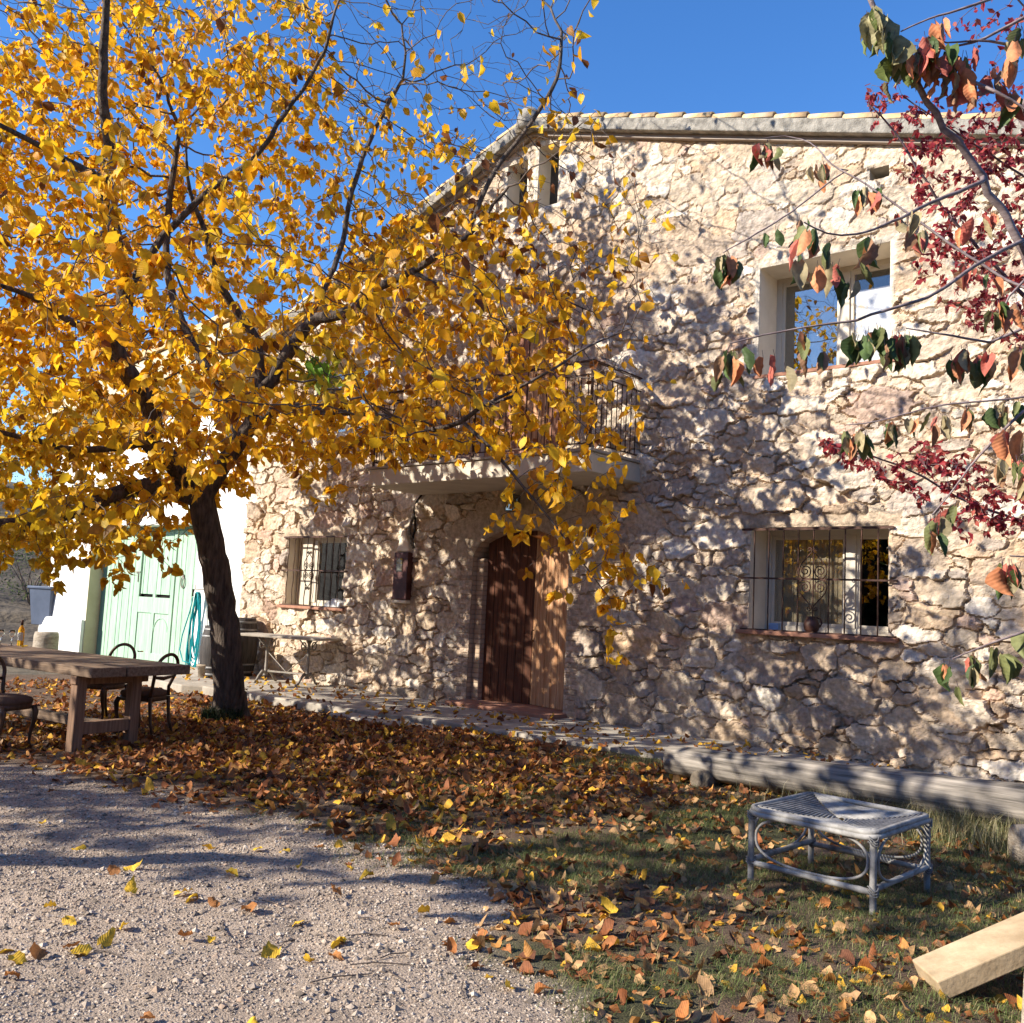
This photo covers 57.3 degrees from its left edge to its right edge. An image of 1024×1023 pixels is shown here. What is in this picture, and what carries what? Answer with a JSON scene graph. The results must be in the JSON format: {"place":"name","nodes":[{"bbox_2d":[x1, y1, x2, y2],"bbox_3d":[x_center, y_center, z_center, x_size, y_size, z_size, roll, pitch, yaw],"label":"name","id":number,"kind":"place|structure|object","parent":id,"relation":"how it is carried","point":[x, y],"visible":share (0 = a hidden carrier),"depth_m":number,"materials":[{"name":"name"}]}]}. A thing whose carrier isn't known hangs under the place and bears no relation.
{"place":"outdoors","nodes":[
{"label":"outdoors","id":0,"kind":"place"},
{"bbox_2d":[0,481,45,623],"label":"hillside","id":1,"kind":"structure","parent":0,"point":[11,613],"depth_m":26.66,"materials":[{"name":"soil"}]},
{"bbox_2d":[0,491,50,561],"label":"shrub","id":2,"kind":"object","parent":1,"relation":"on","point":[28,542],"visible":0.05,"depth_m":32.95,"materials":[{"name":"green plant"}]},
{"bbox_2d":[8,466,50,506],"bbox_3d":[-18.512,-1.603,38.514,5.279,4.049,5.347,-2,-7,40],"label":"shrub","id":3,"kind":"object","parent":1,"relation":"on","point":[30,474],"visible":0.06,"depth_m":37.88,"materials":[{"name":"plant"}]},
{"bbox_2d":[0,533,57,674],"bbox_3d":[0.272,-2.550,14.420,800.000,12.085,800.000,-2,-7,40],"label":"ground","id":4,"kind":"structure","parent":0,"point":[30,629],"depth_m":28.70,"materials":[{"name":"soil"}]},
{"bbox_2d":[0,548,51,604],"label":"shrub","id":5,"kind":"object","parent":4,"relation":"on","point":[25,590],"visible":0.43,"depth_m":28.24,"materials":[{"name":"grey plant"}]},
{"bbox_2d":[32,631,58,649],"bbox_3d":[-10.506,3.037,21.131,0.533,0.642,0.534,-2,-7,40],"label":"tree stump","id":6,"kind":"object","parent":4,"relation":"on","point":[45,639],"visible":0.56,"depth_m":20.95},
{"bbox_2d":[38,310,270,664],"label":"garage","id":7,"kind":"structure","parent":4,"relation":"on","point":[146,611],"depth_m":21.58,"materials":[{"name":"paint"}]},
{"bbox_2d":[96,526,196,663],"bbox_3d":[-8.288,1.931,21.624,4.717,3.150,0.170,-2,-7,40],"label":"green door","id":8,"kind":"structure","parent":7,"relation":"in","point":[150,615],"depth_m":21.52,"materials":[{"name":"paint"}]},
{"bbox_2d":[179,584,203,666],"bbox_3d":[-6.634,2.484,19.333,0.572,1.965,0.309,2,-6,10],"label":"garden hose","id":9,"kind":"object","parent":7,"relation":"attached to","point":[197,602],"visible":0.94,"depth_m":19.37,"materials":[{"name":"teal rubber"}]},
{"bbox_2d":[0,0,689,718],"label":"mulberry tree","id":10,"kind":"object","parent":4,"relation":"on","point":[244,414],"visible":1,"depth_m":10.82,"materials":[{"name":"yellow plant"}]},
{"bbox_2d":[239,106,1023,782],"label":"farmhouse","id":11,"kind":"object","parent":4,"relation":"on","point":[755,516],"visible":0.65,"depth_m":12.26,"materials":[{"name":"stone"}]},
{"bbox_2d":[277,535,347,610],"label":"window","id":12,"kind":"structure","parent":11,"relation":"in","point":[315,565],"depth_m":17.77,"materials":[{"name":"paint"}]},
{"bbox_2d":[324,598,342,606],"bbox_3d":[-3.159,1.635,16.767,0.456,0.167,0.158,-2,-7,40],"label":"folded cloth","id":13,"kind":"object","parent":11,"relation":"on","point":[332,602],"visible":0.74,"depth_m":16.69,"materials":[{"name":"white fabric"}]},
{"bbox_2d":[316,359,368,434],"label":"window","id":14,"kind":"structure","parent":11,"relation":"in","point":[360,363],"depth_m":17.43,"materials":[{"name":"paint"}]},
{"bbox_2d":[392,530,413,603],"bbox_3d":[-1.815,0.918,15.608,0.370,1.210,0.165,-2,-7,40],"label":"wall lantern","id":15,"kind":"object","parent":11,"relation":"attached to","point":[402,574],"visible":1,"depth_m":15.52,"materials":[{"name":"metal"}]},
{"bbox_2d":[407,495,422,548],"bbox_3d":[-1.635,0.192,15.566,0.288,0.960,0.086,-2,-7,40],"label":"electric cable","id":16,"kind":"object","parent":11,"relation":"hanging from","point":[413,518],"visible":1,"depth_m":15.55,"materials":[{"name":"black plastic"}]},
{"bbox_2d":[445,528,568,718],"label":"front door","id":17,"kind":"structure","parent":11,"relation":"in","point":[516,661],"depth_m":14.39,"materials":[{"name":"brown wood"}]},
{"bbox_2d":[504,494,519,511],"bbox_3d":[0.012,-0.122,14.103,0.180,0.255,0.220,-2,-7,40],"label":"wall lantern","id":18,"kind":"object","parent":11,"relation":"attached to","point":[516,496],"depth_m":14.08,"materials":[{"name":"metal"}]},
{"bbox_2d":[477,316,573,456],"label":"balcony door","id":19,"kind":"structure","parent":11,"relation":"in","point":[528,346],"depth_m":14.47,"materials":[{"name":"paint"}]},
{"bbox_2d":[803,616,822,631],"bbox_3d":[3.531,1.336,11.059,0.188,0.195,0.188,5,-6,-21],"label":"clay jug","id":20,"kind":"object","parent":11,"relation":"on","point":[811,625],"visible":0.98,"depth_m":11.00,"materials":[{"name":"brown ceramic"}]},
{"bbox_2d":[735,525,899,642],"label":"window","id":21,"kind":"structure","parent":11,"relation":"in","point":[837,575],"depth_m":11.61,"materials":[{"name":"paint"}]},
{"bbox_2d":[751,241,894,381],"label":"window","id":22,"kind":"structure","parent":11,"relation":"in","point":[782,305],"depth_m":12.06,"materials":[{"name":"paint"}]},
{"bbox_2d":[711,0,1023,706],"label":"cherry tree","id":23,"kind":"object","parent":4,"relation":"on","point":[900,61],"visible":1,"depth_m":3.78,"materials":[{"name":"green plant"}]},
{"bbox_2d":[1021,981,1023,1022],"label":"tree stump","id":24,"kind":"object","parent":4,"relation":"on","point":[1022,1018],"visible":1,"depth_m":3.74,"materials":[{"name":"beige wood"}]},
{"bbox_2d":[142,665,444,712],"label":"paving","id":25,"kind":"structure","parent":0,"point":[180,683],"depth_m":15.07,"materials":[{"name":"grey stone"}]},
{"bbox_2d":[196,663,205,677],"bbox_3d":[-5.551,2.885,16.999,0.330,0.240,0.330,-2,-7,40],"label":"plant pot","id":26,"kind":"object","parent":25,"relation":"on","point":[201,669],"visible":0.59,"depth_m":16.87,"materials":[{"name":"beige ceramic"}]},
{"bbox_2d":[199,625,212,677],"bbox_3d":[-5.393,2.559,17.138,0.600,0.930,0.596,-2,-7,40],"label":"barrel","id":27,"kind":"object","parent":25,"relation":"on","point":[205,653],"visible":0.34,"depth_m":16.88,"materials":[{"name":"grey metal"}]},
{"bbox_2d":[238,617,257,675],"bbox_3d":[-5.139,2.562,17.803,0.600,1.080,0.596,-2,-7,40],"label":"barrel","id":28,"kind":"object","parent":25,"relation":"on","point":[249,645],"visible":0.41,"depth_m":17.62,"materials":[{"name":"brown wood"}]},
{"bbox_2d":[241,633,339,686],"bbox_3d":[-3.984,2.612,16.520,1.762,0.852,0.660,1,-6,21],"label":"iron table","id":29,"kind":"object","parent":25,"relation":"on","point":[269,636],"visible":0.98,"depth_m":16.43,"materials":[{"name":"metal"}]},
{"bbox_2d":[0,765,593,1022],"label":"gravel","id":30,"kind":"structure","parent":0,"point":[253,985],"depth_m":4.66,"materials":[{"name":"grey gravel"}]},
{"bbox_2d":[93,949,124,957],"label":"twig","id":31,"kind":"object","parent":30,"relation":"on","point":[110,952],"visible":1,"depth_m":4.09,"materials":[{"name":"wood"}]},
{"bbox_2d":[123,859,142,870],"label":"fallen leaf","id":32,"kind":"object","parent":30,"relation":"on","point":[133,867],"visible":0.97,"depth_m":5.29,"materials":[{"name":"yellow plant"}]},
{"bbox_2d":[178,929,192,936],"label":"fallen leaf","id":33,"kind":"object","parent":30,"relation":"on","point":[183,934],"visible":1,"depth_m":4.25,"materials":[{"name":"brown plant"}]},
{"bbox_2d":[247,1016,257,1022],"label":"fallen leaf","id":34,"kind":"object","parent":30,"relation":"on","point":[252,1019],"visible":1,"depth_m":3.52,"materials":[{"name":"yellow plant"}]},
{"bbox_2d":[261,940,280,957],"bbox_3d":[-1.078,1.978,4.197,0.077,0.095,0.090,3,-6,-1],"label":"fallen leaf","id":35,"kind":"object","parent":30,"relation":"on","point":[269,949],"visible":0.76,"depth_m":4.20,"materials":[{"name":"yellow plant"}]},
{"bbox_2d":[303,953,314,962],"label":"fallen leaf","id":36,"kind":"object","parent":30,"relation":"on","point":[307,957],"visible":1,"depth_m":4.13,"materials":[{"name":"yellow plant"}]},
{"bbox_2d":[386,921,399,925],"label":"fallen leaf","id":37,"kind":"object","parent":30,"relation":"on","point":[394,923],"visible":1,"depth_m":4.54,"materials":[{"name":"brown plant"}]},
{"bbox_2d":[380,952,406,958],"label":"twig","id":38,"kind":"object","parent":30,"relation":"on","point":[393,953],"visible":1,"depth_m":4.19,"materials":[{"name":"wood"}]},
{"bbox_2d":[385,968,404,980],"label":"twig","id":39,"kind":"object","parent":30,"relation":"on","point":[394,974],"visible":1,"depth_m":3.94,"materials":[{"name":"brown wood"}]},
{"bbox_2d":[418,904,429,912],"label":"fallen leaf","id":40,"kind":"object","parent":30,"relation":"on","point":[422,908],"visible":1,"depth_m":4.77,"materials":[{"name":"yellow plant"}]},
{"bbox_2d":[0,674,1023,1022],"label":"yard","id":41,"kind":"structure","parent":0,"point":[634,1006],"depth_m":4.82,"materials":[{"name":"grey gravel"}]},
{"bbox_2d":[4,971,20,978],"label":"fallen leaf","id":42,"kind":"object","parent":41,"relation":"on","point":[15,973],"visible":1,"depth_m":3.77,"materials":[{"name":"brown plant"}]},
{"bbox_2d":[8,950,27,964],"bbox_3d":[-2.083,1.881,3.950,0.054,0.055,0.080,-2,-7,40],"label":"fallen leaf","id":43,"kind":"object","parent":41,"relation":"on","point":[18,957],"visible":1,"depth_m":3.96,"materials":[{"name":"yellow plant"}]},
{"bbox_2d":[0,656,38,747],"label":"dining chair","id":44,"kind":"object","parent":41,"relation":"on","point":[11,702],"visible":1,"depth_m":9.32,"materials":[{"name":"black metal"}]},
{"bbox_2d":[29,941,47,959],"bbox_3d":[-2.025,1.877,4.006,0.050,0.085,0.085,-2,-7,40],"label":"fallen leaf","id":45,"kind":"object","parent":41,"relation":"on","point":[37,952],"visible":1,"depth_m":4.00,"materials":[{"name":"brown plant"}]},
{"bbox_2d":[62,915,75,925],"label":"fallen leaf","id":46,"kind":"object","parent":41,"relation":"on","point":[67,920],"visible":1,"depth_m":4.43,"materials":[{"name":"yellow plant"}]},
{"bbox_2d":[63,941,80,947],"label":"fallen leaf","id":47,"kind":"object","parent":41,"relation":"on","point":[69,945],"visible":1,"depth_m":4.11,"materials":[{"name":"brown plant"}]},
{"bbox_2d":[72,844,86,849],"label":"fallen leaf","id":48,"kind":"object","parent":41,"relation":"on","point":[82,846],"visible":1,"depth_m":5.72,"materials":[{"name":"yellow plant"}]},
{"bbox_2d":[68,944,92,955],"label":"fallen leaf","id":49,"kind":"object","parent":41,"relation":"on","point":[85,949],"visible":1,"depth_m":4.07,"materials":[{"name":"yellow plant"}]},
{"bbox_2d":[0,643,189,751],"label":"dining table","id":50,"kind":"object","parent":41,"relation":"on","point":[84,669],"visible":0.88,"depth_m":9.62,"materials":[{"name":"brown wood"}]},
{"bbox_2d":[0,630,4,643],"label":"wine glass","id":51,"kind":"object","parent":50,"relation":"on","point":[2,632],"visible":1,"depth_m":11.66,"materials":[{"name":"white"}]},
{"bbox_2d":[8,630,15,645],"bbox_3d":[-6.222,1.573,11.672,0.076,0.190,0.075,-2,-7,40],"label":"wine glass","id":52,"kind":"object","parent":50,"relation":"on","point":[12,633],"visible":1,"depth_m":11.65,"materials":[{"name":"white"}]},
{"bbox_2d":[17,620,24,645],"bbox_3d":[-6.148,1.520,11.756,0.077,0.319,0.077,2,-6,6],"label":"wine bottle","id":53,"kind":"object","parent":50,"relation":"on","point":[21,635],"visible":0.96,"depth_m":11.73,"materials":[{"name":"yellow glass"}]},
{"bbox_2d":[97,927,115,948],"bbox_3d":[-1.815,1.913,4.202,0.047,0.083,0.106,0,-6,27],"label":"fallen leaf","id":54,"kind":"object","parent":41,"relation":"on","point":[106,939],"visible":0.98,"depth_m":4.20,"materials":[{"name":"yellow plant"}]},
{"bbox_2d":[87,643,135,718],"bbox_3d":[-5.045,2.114,11.677,0.456,0.940,0.565,1,-6,20],"label":"dining chair","id":55,"kind":"object","parent":41,"relation":"on","point":[104,688],"visible":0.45,"depth_m":11.49,"materials":[{"name":"black metal"}]},
{"bbox_2d":[107,864,120,874],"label":"fallen leaf","id":56,"kind":"object","parent":41,"relation":"on","point":[113,869],"visible":1,"depth_m":5.20,"materials":[{"name":"brown plant"}]},
{"bbox_2d":[124,875,137,893],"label":"fallen leaf","id":57,"kind":"object","parent":41,"relation":"on","point":[130,886],"visible":1,"depth_m":4.90,"materials":[{"name":"yellow plant"}]},
{"bbox_2d":[114,653,179,734],"bbox_3d":[-4.156,2.068,10.691,0.565,0.940,0.456,1,-6,16],"label":"dining chair","id":58,"kind":"object","parent":41,"relation":"on","point":[151,694],"visible":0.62,"depth_m":10.56,"materials":[{"name":"black metal"}]},
{"bbox_2d":[140,1011,154,1018],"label":"fallen leaf","id":59,"kind":"object","parent":41,"relation":"on","point":[148,1014],"visible":1,"depth_m":3.49,"materials":[{"name":"orange plant"}]},
{"bbox_2d":[174,888,194,894],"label":"fallen leaf","id":60,"kind":"object","parent":41,"relation":"on","point":[178,891],"visible":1,"depth_m":4.93,"materials":[{"name":"yellow plant"}]},
{"bbox_2d":[186,893,197,902],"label":"fallen leaf","id":61,"kind":"object","parent":41,"relation":"on","point":[192,895],"visible":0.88,"depth_m":4.85,"materials":[{"name":"yellow plant"}]},
{"bbox_2d":[202,844,215,848],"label":"fallen leaf","id":62,"kind":"object","parent":41,"relation":"on","point":[208,846],"visible":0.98,"depth_m":5.82,"materials":[{"name":"yellow plant"}]},
{"bbox_2d":[207,935,215,943],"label":"fallen leaf","id":63,"kind":"object","parent":41,"relation":"on","point":[210,939],"visible":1,"depth_m":4.26,"materials":[{"name":"yellow plant"}]},
{"bbox_2d":[208,896,220,907],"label":"fallen leaf","id":64,"kind":"object","parent":41,"relation":"on","point":[213,902],"visible":1,"depth_m":4.78,"materials":[{"name":"brown plant"}]},
{"bbox_2d":[195,703,245,720],"bbox_3d":[-3.838,2.595,12.242,0.820,0.218,0.761,-2,-7,40],"label":"grass tuft","id":65,"kind":"object","parent":41,"relation":"on","point":[205,713],"visible":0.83,"depth_m":12.11,"materials":[{"name":"green plant"}]},
{"bbox_2d":[226,867,238,876],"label":"fallen leaf","id":66,"kind":"object","parent":41,"relation":"on","point":[231,870],"visible":1,"depth_m":5.29,"materials":[{"name":"yellow plant"}]},
{"bbox_2d":[241,902,256,911],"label":"fallen leaf","id":67,"kind":"object","parent":41,"relation":"on","point":[251,906],"visible":1,"depth_m":4.68,"materials":[{"name":"orange plant"}]},
{"bbox_2d":[328,950,343,960],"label":"fallen leaf","id":68,"kind":"object","parent":41,"relation":"on","point":[336,954],"visible":1,"depth_m":4.17,"materials":[{"name":"orange plant"}]},
{"bbox_2d":[330,883,341,896],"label":"fallen leaf","id":69,"kind":"object","parent":41,"relation":"on","point":[338,890],"visible":1,"depth_m":5.00,"materials":[{"name":"brown plant"}]},
{"bbox_2d":[330,936,346,948],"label":"fallen leaf","id":70,"kind":"object","parent":41,"relation":"on","point":[336,942],"visible":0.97,"depth_m":4.33,"materials":[{"name":"yellow plant"}]},
{"bbox_2d":[310,973,371,982],"bbox_3d":[-0.713,1.938,3.907,0.263,0.011,0.018,6,-6,-27],"label":"twig","id":71,"kind":"object","parent":41,"relation":"on","point":[340,976],"visible":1,"depth_m":3.91,"materials":[{"name":"brown wood"}]},
{"bbox_2d":[359,868,373,879],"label":"fallen leaf","id":72,"kind":"object","parent":41,"relation":"on","point":[365,873],"visible":0.92,"depth_m":5.36,"materials":[{"name":"yellow plant"}]},
{"bbox_2d":[351,933,387,935],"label":"twig","id":73,"kind":"object","parent":41,"relation":"on","point":[369,933],"visible":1,"depth_m":4.45,"materials":[{"name":"wood"}]},
{"bbox_2d":[350,962,408,964],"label":"twig","id":74,"kind":"object","parent":41,"relation":"on","point":[380,962],"visible":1,"depth_m":4.08,"materials":[{"name":"wood"}]},
{"bbox_2d":[329,712,433,729],"bbox_3d":[-1.684,2.892,12.426,1.900,0.250,0.405,-2,-7,40],"label":"step","id":75,"kind":"object","parent":41,"relation":"on","point":[354,716],"visible":0.27,"depth_m":12.56,"materials":[{"name":"stone"}]},
{"bbox_2d":[443,917,455,922],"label":"fallen leaf","id":76,"kind":"object","parent":41,"relation":"on","point":[449,920],"visible":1,"depth_m":4.70,"materials":[{"name":"brown plant"}]},
{"bbox_2d":[465,939,480,949],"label":"fallen leaf","id":77,"kind":"object","parent":41,"relation":"on","point":[469,945],"visible":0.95,"depth_m":4.33,"materials":[{"name":"yellow plant"}]},
{"bbox_2d":[505,979,515,988],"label":"fallen leaf","id":78,"kind":"object","parent":41,"relation":"on","point":[507,983],"visible":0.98,"depth_m":3.93,"materials":[{"name":"yellow plant"}]},
{"bbox_2d":[0,667,1023,1022],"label":"fallen leaves","id":79,"kind":"object","parent":41,"relation":"on","point":[360,763],"depth_m":7.51,"materials":[{"name":"brown plant"}]},
{"bbox_2d":[148,743,1023,1022],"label":"grass","id":80,"kind":"structure","parent":41,"relation":"on","point":[833,988],"depth_m":5.43,"materials":[{"name":"green plant"}]},
{"bbox_2d":[599,896,618,912],"bbox_3d":[0.498,2.053,4.883,0.107,0.078,0.058,0,-6,24],"label":"fallen leaf","id":81,"kind":"object","parent":41,"relation":"on","point":[608,905],"visible":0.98,"depth_m":4.90,"materials":[{"name":"yellow plant"}]},
{"bbox_2d":[630,753,661,768],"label":"weeds","id":82,"kind":"object","parent":41,"relation":"on","point":[650,760],"visible":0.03,"depth_m":9.75,"materials":[{"name":"green plant"}]},
{"bbox_2d":[690,769,722,787],"bbox_3d":[1.914,2.529,8.905,0.212,0.200,0.547,-2,-7,40],"label":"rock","id":83,"kind":"object","parent":41,"relation":"on","point":[701,778],"visible":0.45,"depth_m":8.71,"materials":[{"name":"grey stone"}]},
{"bbox_2d":[663,746,1023,826],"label":"log bench","id":84,"kind":"object","parent":83,"relation":"on","point":[988,798],"visible":0.9,"depth_m":7.85,"materials":[{"name":"grey wood"}]},
{"bbox_2d":[746,791,932,914],"bbox_3d":[1.986,2.041,5.691,0.823,0.468,0.843,-3,-8,44],"label":"coffee table","id":85,"kind":"object","parent":41,"relation":"on","point":[873,824],"visible":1,"depth_m":5.66,"materials":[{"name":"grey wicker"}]},
{"bbox_2d":[691,775,1022,864],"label":"dry grass","id":86,"kind":"structure","parent":41,"relation":"on","point":[965,826],"depth_m":7.07,"materials":[{"name":"green plant"}]},
{"bbox_2d":[818,0,1023,544],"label":"plum tree","id":87,"kind":"object","parent":41,"relation":"on","point":[974,505],"visible":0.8,"depth_m":7.31,"materials":[{"name":"red plant"}]},
{"bbox_2d":[912,912,1023,998],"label":"wooden board","id":88,"kind":"object","parent":41,"relation":"on","point":[973,960],"visible":0.96,"depth_m":4.10,"materials":[{"name":"brown wood"}]},
{"bbox_2d":[1008,824,1023,865],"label":"log section","id":89,"kind":"object","parent":41,"relation":"on","point":[1016,840],"visible":0.93,"depth_m":6.40,"materials":[{"name":"beige wood"}]},
{"bbox_2d":[0,0,1023,486],"label":"sky","id":90,"kind":"structure","parent":0,"point":[643,56],"materials":[{"name":"blue"}]},
{"bbox_2d":[357,703,733,758],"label":"pavement","id":91,"kind":"structure","parent":0,"point":[445,718],"depth_m":11.98,"materials":[{"name":"grey stone"}]},
{"bbox_2d":[769,623,780,629],"bbox_3d":[3.184,1.401,11.373,0.120,0.095,0.080,-2,-7,40],"label":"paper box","id":92,"kind":"object","parent":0,"point":[775,626],"visible":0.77,"depth_m":11.34,"materials":[{"name":"blue cardboard"}]},
{"bbox_2d":[717,745,942,774],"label":"path","id":93,"kind":"structure","parent":0,"point":[758,750],"depth_m":10.80,"materials":[{"name":"grey stone"}]},
{"bbox_3d":[-11.945,3.406,24.300,0.600,0.899,0.500,-2,-7,40],"label":"concrete block","id":94,"kind":"object","parent":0,"visible":0},
{"bbox_2d":[27,585,54,624],"bbox_3d":[-11.976,2.460,24.459,1.140,1.000,0.840,-1,-7,35],"label":"plastic tub","id":95,"kind":"object","parent":94,"relation":"on","point":[41,601],"visible":0.45,"depth_m":24.15,"materials":[{"name":"grey plastic"}]}
]}

